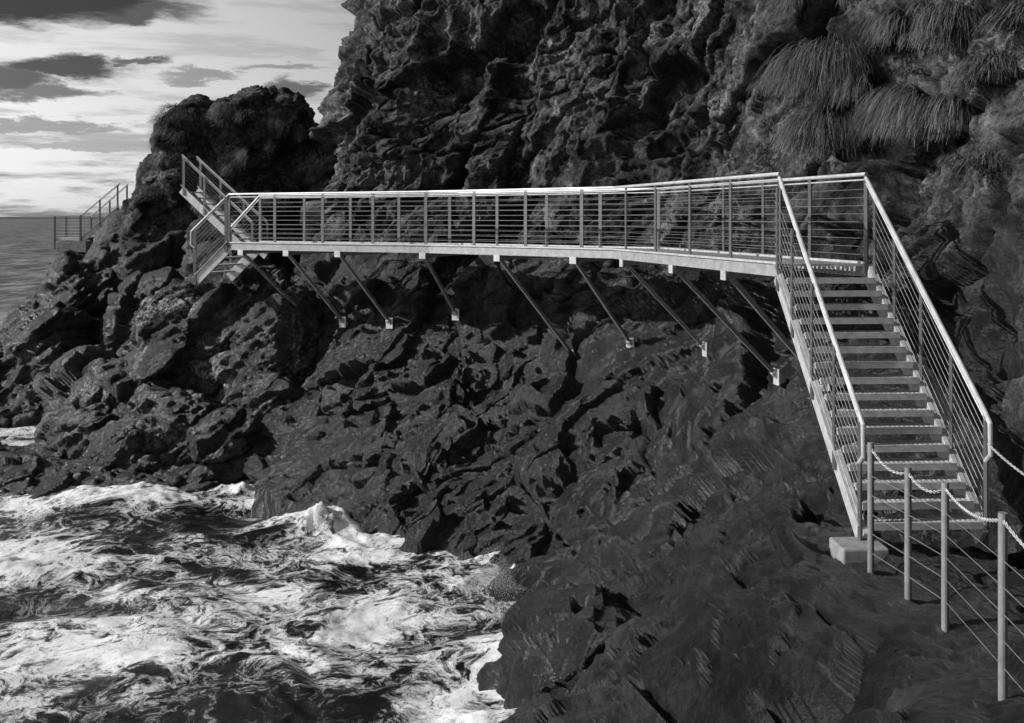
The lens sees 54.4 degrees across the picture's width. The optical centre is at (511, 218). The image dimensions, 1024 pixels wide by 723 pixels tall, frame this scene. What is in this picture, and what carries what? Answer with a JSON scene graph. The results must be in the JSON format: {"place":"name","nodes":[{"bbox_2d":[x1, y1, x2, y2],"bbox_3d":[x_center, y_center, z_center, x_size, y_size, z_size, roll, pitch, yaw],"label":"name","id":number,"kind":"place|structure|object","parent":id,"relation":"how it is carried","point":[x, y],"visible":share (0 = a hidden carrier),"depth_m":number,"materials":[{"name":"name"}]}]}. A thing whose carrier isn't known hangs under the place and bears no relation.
{"place":"outdoors","nodes":[
{"label":"outdoors","id":0,"kind":"place"},
{"bbox_2d":[0,217,113,218],"bbox_3d":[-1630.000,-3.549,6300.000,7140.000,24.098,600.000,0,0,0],"label":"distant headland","id":1,"kind":"structure","parent":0,"point":[47,217],"depth_m":6038.56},
{"bbox_2d":[0,0,355,216],"label":"sky","id":2,"kind":"structure","parent":0,"point":[80,80],"materials":[{"name":"white"}]},
{"bbox_2d":[0,219,517,722],"bbox_3d":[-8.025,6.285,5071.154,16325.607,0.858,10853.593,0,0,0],"label":"sea","id":3,"kind":"structure","parent":0,"point":[142,601],"depth_m":16.63,"materials":[{"name":"liquid"}]},
{"bbox_2d":[0,301,96,428],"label":"shore boulder","id":4,"kind":"object","parent":3,"relation":"in","point":[33,343],"visible":0.28,"depth_m":31.59,"materials":[{"name":"grey stone"}]},
{"bbox_2d":[45,252,85,275],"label":"sea stack rock","id":5,"kind":"object","parent":3,"relation":"in","point":[47,270],"visible":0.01,"depth_m":47.30,"materials":[{"name":"grey stone"}]},
{"bbox_2d":[56,241,92,251],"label":"concrete footing","id":6,"kind":"object","parent":5,"relation":"on","point":[77,246],"visible":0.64,"depth_m":46.50,"materials":[{"name":"grey concrete"}]},
{"bbox_2d":[54,215,90,249],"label":"viewing platform","id":7,"kind":"structure","parent":6,"relation":"on","point":[65,238],"depth_m":46.59,"materials":[{"name":"metal"}]},
{"bbox_2d":[80,183,128,241],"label":"metal staircase","id":8,"kind":"structure","parent":6,"relation":"on","point":[92,231],"depth_m":46.65,"materials":[{"name":"metal"}]},
{"bbox_2d":[0,441,226,498],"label":"shore rock","id":9,"kind":"object","parent":3,"relation":"in","point":[46,473],"visible":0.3,"depth_m":23.75,"materials":[{"name":"grey stone"}]},
{"bbox_2d":[1,85,338,358],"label":"sea stack rock","id":10,"kind":"object","parent":3,"relation":"in","point":[124,266],"visible":0.27,"depth_m":34.55,"materials":[{"name":"grey stone"}]},
{"bbox_2d":[128,102,299,216],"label":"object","id":11,"kind":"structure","parent":10,"relation":"on","point":[242,157],"depth_m":34.09,"materials":[{"name":"grey plant"}]},
{"bbox_2d":[179,154,268,258],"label":"metal staircase","id":12,"kind":"structure","parent":10,"relation":"on","point":[203,209],"depth_m":31.31,"materials":[{"name":"metal"}]},
{"bbox_2d":[24,258,323,484],"bbox_3d":[-8.494,5.360,27.012,8.154,8.344,7.502,0,0,-36],"label":"rock outcrop","id":13,"kind":"object","parent":3,"relation":"in","point":[173,391],"visible":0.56,"depth_m":25.52,"materials":[{"name":"grey stone"}]},
{"bbox_2d":[281,462,527,623],"bbox_3d":[-1.843,5.621,18.267,1.958,1.366,7.299,0,0,-41],"label":"sea spray","id":14,"kind":"object","parent":3,"relation":"on","point":[474,580],"visible":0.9,"depth_m":17.02,"materials":[{"name":"liquid"}]},
{"bbox_2d":[347,486,662,709],"bbox_3d":[-0.119,6.336,17.407,3.706,2.487,10.985,0,0,-22],"label":"wave washed rock","id":15,"kind":"object","parent":3,"relation":"in","point":[552,641],"visible":0.44,"depth_m":13.31,"materials":[{"name":"grey stone"}]},
{"bbox_2d":[230,0,1023,722],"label":"rock cliff","id":16,"kind":"structure","parent":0,"point":[682,478],"depth_m":19.23,"materials":[{"name":"grey stone"}]},
{"bbox_2d":[228,172,869,398],"bbox_3d":[0.145,1.338,20.794,4.959,3.928,17.030,0,0,-43],"label":"footbridge","id":17,"kind":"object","parent":16,"relation":"on","point":[731,264],"visible":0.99,"depth_m":20.33,"materials":[{"name":"metal"}]},
{"bbox_2d":[190,194,259,283],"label":"metal staircase","id":18,"kind":"structure","parent":17,"relation":"attached to","point":[206,269],"depth_m":25.07,"materials":[{"name":"metal"}]},
{"bbox_2d":[829,537,888,563],"bbox_3d":[3.600,3.550,10.340,0.496,0.360,0.438,0,0,0],"label":"concrete footing","id":19,"kind":"object","parent":16,"relation":"on","point":[845,550],"visible":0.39,"depth_m":10.19,"materials":[{"name":"grey concrete"}]},
{"bbox_2d":[773,176,992,548],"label":"metal staircase","id":20,"kind":"structure","parent":19,"relation":"on","point":[941,444],"depth_m":11.54,"materials":[{"name":"metal"}]},
{"bbox_2d":[741,0,1023,178],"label":"hanging grass","id":21,"kind":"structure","parent":16,"relation":"on","point":[827,68],"depth_m":15.83,"materials":[{"name":"grey plant"}]},
{"bbox_2d":[867,442,1023,700],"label":"chain fence","id":22,"kind":"object","parent":16,"relation":"on","point":[1002,581],"visible":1,"depth_m":8.52,"materials":[{"name":"metal"}]}
]}

